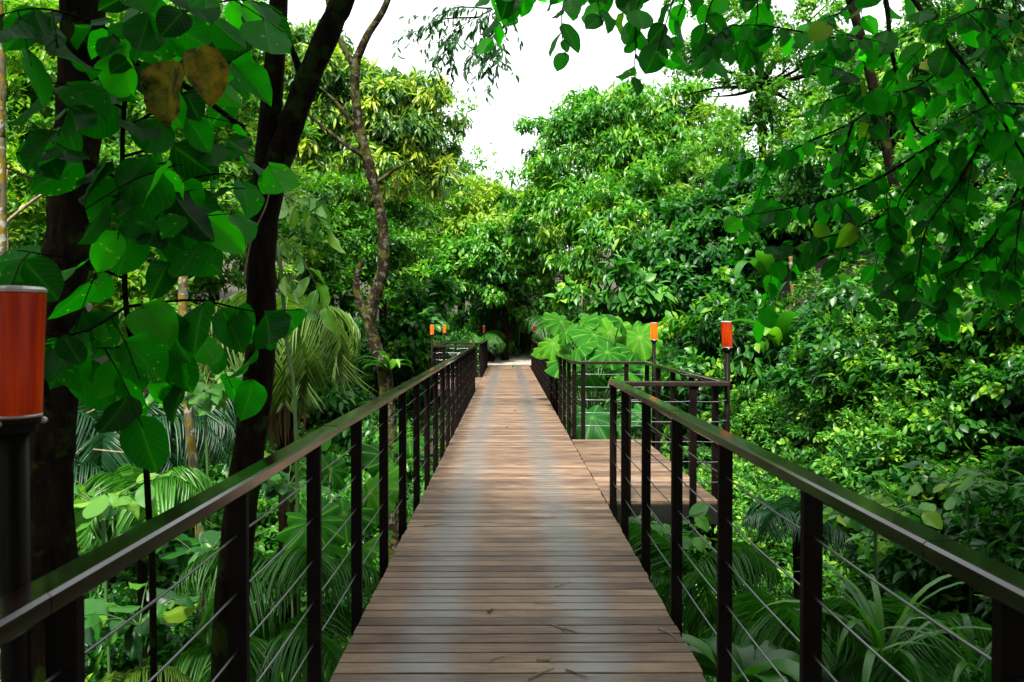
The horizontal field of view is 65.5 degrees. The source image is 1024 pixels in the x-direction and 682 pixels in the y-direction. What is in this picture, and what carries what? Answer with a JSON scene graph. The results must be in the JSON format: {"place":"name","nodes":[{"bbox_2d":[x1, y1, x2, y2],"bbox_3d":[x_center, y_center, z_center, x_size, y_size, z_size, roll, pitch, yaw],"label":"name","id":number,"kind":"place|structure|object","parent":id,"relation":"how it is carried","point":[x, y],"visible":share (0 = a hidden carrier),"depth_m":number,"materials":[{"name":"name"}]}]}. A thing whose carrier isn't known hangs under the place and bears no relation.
{"place":"outdoors","nodes":[
{"label":"outdoors","id":0,"kind":"place"},
{"bbox_2d":[11,233,1023,681],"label":"ground","id":1,"kind":"structure","parent":0,"point":[783,293],"depth_m":18.41,"materials":[{"name":"soil"}]},
{"bbox_2d":[0,0,6,274],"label":"slender tree","id":2,"kind":"object","parent":1,"relation":"on","point":[3,209],"visible":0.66,"depth_m":6.93,"materials":[{"name":"brown plant"}]},
{"bbox_2d":[3,0,182,443],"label":"broadleaf tree","id":3,"kind":"object","parent":1,"relation":"on","point":[20,193],"visible":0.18,"depth_m":13.95,"materials":[{"name":"green plant"}]},
{"bbox_2d":[3,0,183,336],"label":"backdrop tree","id":4,"kind":"object","parent":1,"relation":"on","point":[23,137],"visible":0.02,"depth_m":15.83,"materials":[{"name":"green plant"}]},
{"bbox_2d":[74,471,171,674],"bbox_3d":[-3.406,2.980,6.593,0.935,3.764,0.854,0,1,18],"label":"broad leaved plant","id":5,"kind":"object","parent":1,"relation":"on","point":[103,506],"visible":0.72,"depth_m":6.50,"materials":[{"name":"green plant"}]},
{"bbox_2d":[29,394,228,594],"bbox_3d":[-5.181,2.253,10.618,2.923,3.421,2.727,0,1,0],"label":"palm","id":6,"kind":"object","parent":1,"relation":"on","point":[86,422],"visible":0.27,"depth_m":10.19,"materials":[{"name":"green plant"}]},
{"bbox_2d":[29,0,244,681],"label":"dark trunk tree","id":7,"kind":"object","parent":1,"relation":"on","point":[52,444],"visible":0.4,"depth_m":3.90,"materials":[{"name":"black plant"}]},
{"bbox_2d":[84,582,200,681],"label":"broad leaved plant","id":8,"kind":"object","parent":1,"relation":"on","point":[135,630],"visible":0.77,"depth_m":5.55,"materials":[{"name":"green plant"}]},
{"bbox_2d":[97,663,192,681],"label":"palm","id":9,"kind":"object","parent":1,"relation":"on","point":[132,675],"visible":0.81,"depth_m":5.54,"materials":[{"name":"green plant"}]},
{"bbox_2d":[75,463,216,664],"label":"palm","id":10,"kind":"object","parent":1,"relation":"on","point":[178,485],"visible":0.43,"depth_m":7.49,"materials":[{"name":"green plant"}]},
{"bbox_2d":[85,581,212,681],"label":"leafy shrub","id":11,"kind":"object","parent":1,"relation":"on","point":[169,644],"visible":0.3,"depth_m":7.73,"materials":[{"name":"green plant"}]},
{"bbox_2d":[0,0,306,681],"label":"broadleaf sapling","id":12,"kind":"object","parent":1,"relation":"on","point":[163,350],"visible":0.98,"depth_m":3.09,"materials":[{"name":"green plant"}]},
{"bbox_2d":[76,396,237,578],"bbox_3d":[-5.433,2.432,12.397,2.379,3.215,2.480,1,1,31],"label":"palm","id":13,"kind":"object","parent":1,"relation":"on","point":[219,422],"visible":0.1,"depth_m":12.44,"materials":[{"name":"green plant"}]},
{"bbox_2d":[119,508,223,594],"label":"leafy shrub","id":14,"kind":"object","parent":1,"relation":"on","point":[191,534],"visible":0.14,"depth_m":12.26,"materials":[{"name":"green plant"}]},
{"bbox_2d":[178,276,207,674],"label":"slender tree","id":15,"kind":"object","parent":1,"relation":"on","point":[189,426],"visible":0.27,"depth_m":8.46,"materials":[{"name":"brown plant"}]},
{"bbox_2d":[145,358,243,642],"bbox_3d":[-3.080,2.495,7.981,1.120,4.683,0.885,0,1,0],"label":"broad leaved plant","id":16,"kind":"object","parent":1,"relation":"on","point":[216,394],"visible":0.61,"depth_m":7.84,"materials":[{"name":"green plant"}]},
{"bbox_2d":[127,519,264,643],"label":"broad leaved plant","id":17,"kind":"object","parent":1,"relation":"on","point":[206,541],"visible":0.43,"depth_m":6.81,"materials":[{"name":"green plant"}]},
{"bbox_2d":[86,0,324,466],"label":"broadleaf tree","id":18,"kind":"object","parent":1,"relation":"on","point":[211,286],"visible":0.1,"depth_m":17.02,"materials":[{"name":"green plant"}]},
{"bbox_2d":[158,602,350,681],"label":"palm","id":19,"kind":"object","parent":1,"relation":"on","point":[264,650],"visible":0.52,"depth_m":5.68,"materials":[{"name":"green plant"}]},
{"bbox_2d":[174,544,378,681],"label":"palm","id":20,"kind":"object","parent":1,"relation":"on","point":[279,568],"visible":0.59,"depth_m":6.22,"materials":[{"name":"green plant"}]},
{"bbox_2d":[226,439,337,658],"bbox_3d":[-2.367,2.925,8.248,1.120,3.890,0.953,0,1,-18],"label":"broad leaved plant","id":21,"kind":"object","parent":1,"relation":"on","point":[277,484],"visible":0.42,"depth_m":8.10,"materials":[{"name":"green plant"}]},
{"bbox_2d":[211,0,354,681],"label":"forked tree","id":22,"kind":"object","parent":1,"relation":"on","point":[279,131],"visible":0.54,"depth_m":4.92,"materials":[{"name":"black plant"}]},
{"bbox_2d":[193,286,375,621],"bbox_3d":[-2.780,2.077,9.708,2.422,5.569,2.215,0,1,0],"label":"palm","id":23,"kind":"object","parent":1,"relation":"on","point":[305,351],"visible":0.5,"depth_m":9.11,"materials":[{"name":"green plant"}]},
{"bbox_2d":[254,490,324,553],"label":"leafy shrub","id":24,"kind":"object","parent":1,"relation":"on","point":[270,520],"visible":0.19,"depth_m":13.87,"materials":[{"name":"green plant"}]},
{"bbox_2d":[277,191,345,681],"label":"tree","id":25,"kind":"object","parent":1,"relation":"on","point":[284,246],"visible":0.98,"depth_m":7.46,"materials":[{"name":"green plant"}]},
{"bbox_2d":[228,167,441,418],"bbox_3d":[-5.201,-1.220,24.722,7.556,8.889,4.887,-1,1,-31],"label":"dark tree","id":26,"kind":"object","parent":1,"relation":"on","point":[356,235],"visible":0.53,"depth_m":23.69,"materials":[{"name":"green plant"}]},
{"bbox_2d":[302,361,378,425],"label":"leafy shrub","id":27,"kind":"object","parent":1,"relation":"on","point":[335,401],"visible":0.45,"depth_m":24.05,"materials":[{"name":"green plant"}]},
{"bbox_2d":[277,435,423,617],"bbox_3d":[-1.684,3.025,8.323,1.392,3.707,3.133,0,1,0],"label":"umbrella plant","id":28,"kind":"object","parent":1,"relation":"on","point":[336,514],"visible":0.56,"depth_m":7.80,"materials":[{"name":"green plant"}]},
{"bbox_2d":[308,0,408,561],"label":"crooked tree","id":29,"kind":"object","parent":1,"relation":"on","point":[367,311],"visible":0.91,"depth_m":13.88,"materials":[{"name":"brown plant"}]},
{"bbox_2d":[248,16,475,411],"bbox_3d":[-5.205,-4.001,26.324,8.101,13.862,3.816,0,1,0],"label":"yellow tipped tree","id":30,"kind":"object","parent":1,"relation":"on","point":[392,101],"visible":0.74,"depth_m":25.78,"materials":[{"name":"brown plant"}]},
{"bbox_2d":[321,410,411,473],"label":"leafy shrub","id":31,"kind":"object","parent":1,"relation":"on","point":[342,447],"visible":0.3,"depth_m":21.56,"materials":[{"name":"green plant"}]},
{"bbox_2d":[378,273,460,375],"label":"dark tree","id":32,"kind":"object","parent":1,"relation":"on","point":[420,312],"visible":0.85,"depth_m":27.60,"materials":[{"name":"green plant"}]},
{"bbox_2d":[342,66,500,266],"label":"backdrop tree","id":33,"kind":"object","parent":1,"relation":"on","point":[463,165],"visible":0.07,"depth_m":43.33,"materials":[{"name":"green plant"}]},
{"bbox_2d":[376,168,570,311],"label":"broadleaf tree","id":34,"kind":"object","parent":1,"relation":"on","point":[473,207],"visible":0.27,"depth_m":42.03,"materials":[{"name":"green plant"}]},
{"bbox_2d":[391,213,587,361],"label":"broadleaf tree","id":35,"kind":"object","parent":1,"relation":"on","point":[476,265],"visible":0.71,"depth_m":35.62,"materials":[{"name":"green plant"}]},
{"bbox_2d":[453,278,552,359],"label":"dark trunk tree","id":36,"kind":"object","parent":1,"relation":"on","point":[506,316],"visible":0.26,"depth_m":37.95,"materials":[{"name":"green plant"}]},
{"bbox_2d":[330,365,716,681],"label":"footbridge","id":37,"kind":"object","parent":1,"relation":"on","point":[441,590],"visible":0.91,"depth_m":5.24,"materials":[{"name":"brown wood"}]},
{"bbox_2d":[0,345,475,681],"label":"railing","id":38,"kind":"object","parent":37,"relation":"attached to","point":[54,599],"visible":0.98,"depth_m":2.64,"materials":[{"name":"brown metal"}]},
{"bbox_2d":[0,285,47,681],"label":"lamp post","id":39,"kind":"object","parent":38,"relation":"attached to","point":[22,327],"visible":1,"depth_m":1.49,"materials":[{"name":"brown metal"}]},
{"bbox_2d":[530,339,577,439],"bbox_3d":[0.839,0.816,21.712,0.082,1.418,20.620,0,1,0],"label":"railing","id":40,"kind":"object","parent":37,"relation":"attached to","point":[551,386],"visible":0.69,"depth_m":14.45,"materials":[{"name":"brown metal"}]},
{"bbox_2d":[577,361,649,438],"bbox_3d":[1.459,0.926,11.446,1.036,1.272,0.080,0,1,0],"label":"railing","id":41,"kind":"object","parent":37,"relation":"attached to","point":[626,375],"visible":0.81,"depth_m":11.42,"materials":[{"name":"brown metal"}]},
{"bbox_2d":[618,381,729,519],"bbox_3d":[1.472,1.001,7.277,1.016,1.267,0.080,0,1,0],"label":"railing","id":42,"kind":"object","parent":37,"relation":"attached to","point":[693,441],"visible":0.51,"depth_m":7.26,"materials":[{"name":"brown metal"}]},
{"bbox_2d":[644,361,726,525],"bbox_3d":[1.932,1.032,9.366,0.083,1.412,4.083,0,1,0],"label":"railing","id":43,"kind":"object","parent":37,"relation":"attached to","point":[692,376],"visible":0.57,"depth_m":8.61,"materials":[{"name":"brown metal"}]},
{"bbox_2d":[721,321,732,432],"bbox_3d":[1.987,0.819,7.385,0.115,2.008,0.109,0,1,0],"label":"lamp post","id":44,"kind":"object","parent":43,"relation":"attached to","point":[726,336],"visible":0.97,"depth_m":7.36,"materials":[{"name":"brown metal"}]},
{"bbox_2d":[608,379,1023,681],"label":"railing","id":45,"kind":"object","parent":37,"relation":"attached to","point":[1000,584],"visible":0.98,"depth_m":2.52,"materials":[{"name":"brown metal"}]},
{"bbox_2d":[77,230,1023,678],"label":"undergrowth","id":46,"kind":"object","parent":1,"relation":"on","point":[161,582],"visible":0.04,"depth_m":12.89,"materials":[{"name":"green plant"}]},
{"bbox_2d":[531,312,665,410],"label":"umbrella plant","id":47,"kind":"object","parent":1,"relation":"on","point":[609,337],"visible":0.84,"depth_m":14.89,"materials":[{"name":"green plant"}]},
{"bbox_2d":[564,403,651,440],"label":"umbrella plant","id":48,"kind":"object","parent":1,"relation":"on","point":[599,416],"visible":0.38,"depth_m":12.56,"materials":[{"name":"green plant"}]},
{"bbox_2d":[543,253,677,503],"bbox_3d":[2.312,1.218,18.905,3.190,6.553,1.758,0,1,0],"label":"broadleaf tree","id":49,"kind":"object","parent":1,"relation":"on","point":[631,302],"visible":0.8,"depth_m":18.55,"materials":[{"name":"green plant"}]},
{"bbox_2d":[495,71,755,295],"bbox_3d":[5.077,-5.342,34.114,11.745,12.999,8.961,0,1,0],"label":"broadleaf tree","id":50,"kind":"object","parent":1,"relation":"on","point":[644,136],"visible":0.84,"depth_m":33.45,"materials":[{"name":"green plant"}]},
{"bbox_2d":[390,0,900,189],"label":"fine leaved tree","id":51,"kind":"object","parent":1,"relation":"on","point":[870,76],"visible":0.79,"depth_m":12.89,"materials":[{"name":"green plant"}]},
{"bbox_2d":[629,502,716,614],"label":"broad leaved plant","id":52,"kind":"object","parent":1,"relation":"on","point":[702,518],"visible":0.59,"depth_m":6.95,"materials":[{"name":"green plant"}]},
{"bbox_2d":[619,366,758,473],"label":"leafy shrub","id":53,"kind":"object","parent":1,"relation":"on","point":[706,408],"visible":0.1,"depth_m":15.21,"materials":[{"name":"green plant"}]},
{"bbox_2d":[619,522,783,644],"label":"palm","id":54,"kind":"object","parent":1,"relation":"on","point":[752,563],"visible":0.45,"depth_m":6.04,"materials":[{"name":"green plant"}]},
{"bbox_2d":[658,269,793,409],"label":"leafy shrub","id":55,"kind":"object","parent":1,"relation":"on","point":[763,345],"visible":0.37,"depth_m":14.86,"materials":[{"name":"green plant"}]},
{"bbox_2d":[622,147,835,325],"bbox_3d":[5.517,-2.656,20.532,6.062,5.270,4.780,0,1,0],"label":"dark tree","id":56,"kind":"object","parent":1,"relation":"on","point":[686,262],"visible":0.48,"depth_m":19.96,"materials":[{"name":"green plant"}]},
{"bbox_2d":[661,281,809,424],"bbox_3d":[4.490,0.378,14.967,3.664,3.029,4.149,-1,1,-39],"label":"leafy shrub","id":57,"kind":"object","parent":1,"relation":"on","point":[700,324],"visible":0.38,"depth_m":14.95,"materials":[{"name":"green plant"}]},
{"bbox_2d":[694,463,788,532],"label":"leafy shrub","id":58,"kind":"object","parent":1,"relation":"on","point":[744,486],"visible":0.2,"depth_m":11.86,"materials":[{"name":"green plant"}]},
{"bbox_2d":[697,381,791,458],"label":"leafy shrub","id":59,"kind":"object","parent":1,"relation":"on","point":[737,427],"visible":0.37,"depth_m":13.87,"materials":[{"name":"green plant"}]},
{"bbox_2d":[472,0,1023,345],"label":"overhanging tree","id":60,"kind":"object","parent":1,"relation":"on","point":[933,168],"visible":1,"depth_m":4.46,"materials":[{"name":"green plant"}]},
{"bbox_2d":[661,0,861,184],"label":"broadleaf tree","id":61,"kind":"object","parent":1,"relation":"on","point":[763,102],"visible":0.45,"depth_m":25.78,"materials":[{"name":"green plant"}]},
{"bbox_2d":[733,483,792,587],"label":"leafy shrub","id":62,"kind":"object","parent":1,"relation":"on","point":[737,537],"visible":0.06,"depth_m":10.63,"materials":[{"name":"green plant"}]},
{"bbox_2d":[728,303,824,347],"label":"strap leaved plant","id":63,"kind":"object","parent":1,"relation":"on","point":[783,322],"visible":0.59,"depth_m":13.78,"materials":[{"name":"green plant"}]},
{"bbox_2d":[736,384,820,454],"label":"leafy shrub","id":64,"kind":"object","parent":1,"relation":"on","point":[758,411],"visible":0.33,"depth_m":12.66,"materials":[{"name":"green plant"}]},
{"bbox_2d":[698,585,868,681],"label":"palm","id":65,"kind":"object","parent":1,"relation":"on","point":[760,625],"visible":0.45,"depth_m":5.06,"materials":[{"name":"green plant"}]},
{"bbox_2d":[742,495,859,599],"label":"palm","id":66,"kind":"object","parent":1,"relation":"on","point":[764,519],"visible":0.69,"depth_m":7.47,"materials":[{"name":"green plant"}]},
{"bbox_2d":[743,434,872,525],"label":"leafy shrub","id":67,"kind":"object","parent":1,"relation":"on","point":[806,451],"visible":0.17,"depth_m":10.86,"materials":[{"name":"green plant"}]},
{"bbox_2d":[749,517,871,641],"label":"leafy shrub","id":68,"kind":"object","parent":1,"relation":"on","point":[851,571],"visible":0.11,"depth_m":9.17,"materials":[{"name":"green plant"}]},
{"bbox_2d":[759,542,867,646],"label":"leafy shrub","id":69,"kind":"object","parent":1,"relation":"on","point":[790,585],"visible":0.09,"depth_m":8.89,"materials":[{"name":"green plant"}]},
{"bbox_2d":[782,261,862,310],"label":"leafy shrub","id":70,"kind":"object","parent":1,"relation":"on","point":[807,279],"visible":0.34,"depth_m":14.81,"materials":[{"name":"green plant"}]},
{"bbox_2d":[773,348,885,442],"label":"leafy shrub","id":71,"kind":"object","parent":1,"relation":"on","point":[847,390],"visible":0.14,"depth_m":10.56,"materials":[{"name":"green plant"}]},
{"bbox_2d":[774,282,886,367],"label":"leafy shrub","id":72,"kind":"object","parent":1,"relation":"on","point":[824,293],"visible":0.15,"depth_m":11.84,"materials":[{"name":"green plant"}]},
{"bbox_2d":[790,393,870,443],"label":"leafy shrub","id":73,"kind":"object","parent":1,"relation":"on","point":[820,436],"visible":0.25,"depth_m":10.78,"materials":[{"name":"green plant"}]},
{"bbox_2d":[761,265,917,408],"bbox_3d":[5.003,0.201,10.980,2.560,2.377,2.834,0,1,-21],"label":"leafy shrub","id":74,"kind":"object","parent":1,"relation":"on","point":[785,379],"visible":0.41,"depth_m":10.63,"materials":[{"name":"green plant"}]},
{"bbox_2d":[801,313,927,413],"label":"leafy shrub","id":75,"kind":"object","parent":1,"relation":"on","point":[854,358],"visible":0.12,"depth_m":10.56,"materials":[{"name":"green plant"}]},
{"bbox_2d":[790,335,942,415],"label":"leafy shrub","id":76,"kind":"object","parent":1,"relation":"on","point":[831,385],"visible":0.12,"depth_m":10.56,"materials":[{"name":"green plant"}]},
{"bbox_2d":[749,557,991,681],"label":"strap leaved plant","id":77,"kind":"object","parent":1,"relation":"on","point":[871,612],"visible":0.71,"depth_m":4.96,"materials":[{"name":"green plant"}]},
{"bbox_2d":[730,0,1023,272],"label":"broadleaf tree","id":78,"kind":"object","parent":1,"relation":"on","point":[789,191],"visible":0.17,"depth_m":17.02,"materials":[{"name":"green plant"}]},
{"bbox_2d":[779,402,980,502],"bbox_3d":[4.528,1.589,9.321,2.342,1.812,2.117,0,1,-14],"label":"leafy shrub","id":79,"kind":"object","parent":1,"relation":"on","point":[854,464],"visible":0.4,"depth_m":9.13,"materials":[{"name":"green plant"}]},
{"bbox_2d":[823,486,942,674],"bbox_3d":[2.848,2.893,6.239,0.867,3.409,0.828,0,1,20],"label":"broad leaved plant","id":80,"kind":"object","parent":1,"relation":"on","point":[930,516],"visible":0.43,"depth_m":6.22,"materials":[{"name":"green plant"}]},
{"bbox_2d":[830,392,956,489],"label":"leafy shrub","id":81,"kind":"object","parent":1,"relation":"on","point":[864,412],"visible":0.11,"depth_m":9.73,"materials":[{"name":"green plant"}]},
{"bbox_2d":[823,394,971,491],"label":"leafy shrub","id":82,"kind":"object","parent":1,"relation":"on","point":[959,449],"visible":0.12,"depth_m":9.27,"materials":[{"name":"green plant"}]},
{"bbox_2d":[822,591,991,681],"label":"palm","id":83,"kind":"object","parent":1,"relation":"on","point":[896,607],"visible":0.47,"depth_m":5.07,"materials":[{"name":"green plant"}]},
{"bbox_2d":[864,316,957,409],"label":"leafy shrub","id":84,"kind":"object","parent":1,"relation":"on","point":[881,357],"visible":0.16,"depth_m":9.76,"materials":[{"name":"green plant"}]},
{"bbox_2d":[826,352,1023,468],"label":"leafy shrub","id":85,"kind":"object","parent":1,"relation":"on","point":[936,403],"visible":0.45,"depth_m":9.12,"materials":[{"name":"green plant"}]},
{"bbox_2d":[832,484,1023,676],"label":"leafy shrub","id":86,"kind":"object","parent":1,"relation":"on","point":[900,561],"visible":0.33,"depth_m":7.14,"materials":[{"name":"green plant"}]},
{"bbox_2d":[857,127,1000,232],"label":"leafy shrub","id":87,"kind":"object","parent":1,"relation":"on","point":[944,145],"visible":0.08,"depth_m":13.09,"materials":[{"name":"green plant"}]},
{"bbox_2d":[868,612,991,681],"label":"strap leaved plant","id":88,"kind":"object","parent":1,"relation":"on","point":[969,652],"visible":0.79,"depth_m":4.65,"materials":[{"name":"green plant"}]},
{"bbox_2d":[844,260,1023,400],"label":"leafy shrub","id":89,"kind":"object","parent":1,"relation":"on","point":[995,312],"visible":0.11,"depth_m":9.33,"materials":[{"name":"green plant"}]},
{"bbox_2d":[848,340,1023,451],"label":"leafy shrub","id":90,"kind":"object","parent":1,"relation":"on","point":[943,428],"visible":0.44,"depth_m":8.85,"materials":[{"name":"green plant"}]},
{"bbox_2d":[849,423,1023,600],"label":"leafy shrub","id":91,"kind":"object","parent":1,"relation":"on","point":[927,485],"visible":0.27,"depth_m":8.34,"materials":[{"name":"green plant"}]},
{"bbox_2d":[889,586,991,681],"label":"leafy shrub","id":92,"kind":"object","parent":1,"relation":"on","point":[959,603],"visible":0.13,"depth_m":7.21,"materials":[{"name":"green plant"}]},
{"bbox_2d":[875,148,1016,240],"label":"leafy shrub","id":93,"kind":"object","parent":1,"relation":"on","point":[988,170],"visible":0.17,"depth_m":11.89,"materials":[{"name":"green plant"}]},
{"bbox_2d":[885,314,1022,428],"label":"leafy shrub","id":94,"kind":"object","parent":1,"relation":"on","point":[943,361],"visible":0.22,"depth_m":9.01,"materials":[{"name":"green plant"}]},
{"bbox_2d":[886,177,1023,291],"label":"leafy shrub","id":95,"kind":"object","parent":1,"relation":"on","point":[987,215],"visible":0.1,"depth_m":10.37,"materials":[{"name":"green plant"}]},
{"bbox_2d":[891,481,1023,601],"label":"leafy shrub","id":96,"kind":"object","parent":1,"relation":"on","point":[1008,513],"visible":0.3,"depth_m":7.34,"materials":[{"name":"green plant"}]},
{"bbox_2d":[891,282,1023,406],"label":"leafy shrub","id":97,"kind":"object","parent":1,"relation":"on","point":[911,330],"visible":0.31,"depth_m":9.35,"materials":[{"name":"green plant"}]},
{"bbox_2d":[902,455,1021,611],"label":"broad leaved plant","id":98,"kind":"object","parent":1,"relation":"on","point":[952,490],"visible":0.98,"depth_m":7.02,"materials":[{"name":"green plant"}]},
{"bbox_2d":[901,218,1023,323],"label":"leafy shrub","id":99,"kind":"object","parent":1,"relation":"on","point":[951,252],"visible":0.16,"depth_m":10.08,"materials":[{"name":"green plant"}]},
{"bbox_2d":[938,320,1023,392],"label":"leafy shrub","id":100,"kind":"object","parent":1,"relation":"on","point":[1014,372],"visible":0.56,"depth_m":8.70,"materials":[{"name":"green plant"}]},
{"bbox_2d":[941,446,1023,528],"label":"leafy shrub","id":101,"kind":"object","parent":1,"relation":"on","point":[1005,459],"visible":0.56,"depth_m":7.67,"materials":[{"name":"green plant"}]},
{"bbox_2d":[959,272,1023,391],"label":"leafy shrub","id":102,"kind":"object","parent":1,"relation":"on","point":[968,314],"visible":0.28,"depth_m":8.84,"materials":[{"name":"green plant"}]},
{"bbox_2d":[171,0,1023,251],"label":"sky","id":103,"kind":"structure","parent":0,"point":[601,57],"materials":[{"name":"white"}]},
{"bbox_2d":[682,634,799,681],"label":"strap leaved plant","id":104,"kind":"object","parent":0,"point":[753,665],"visible":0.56,"depth_m":4.71,"materials":[{"name":"green plant"}]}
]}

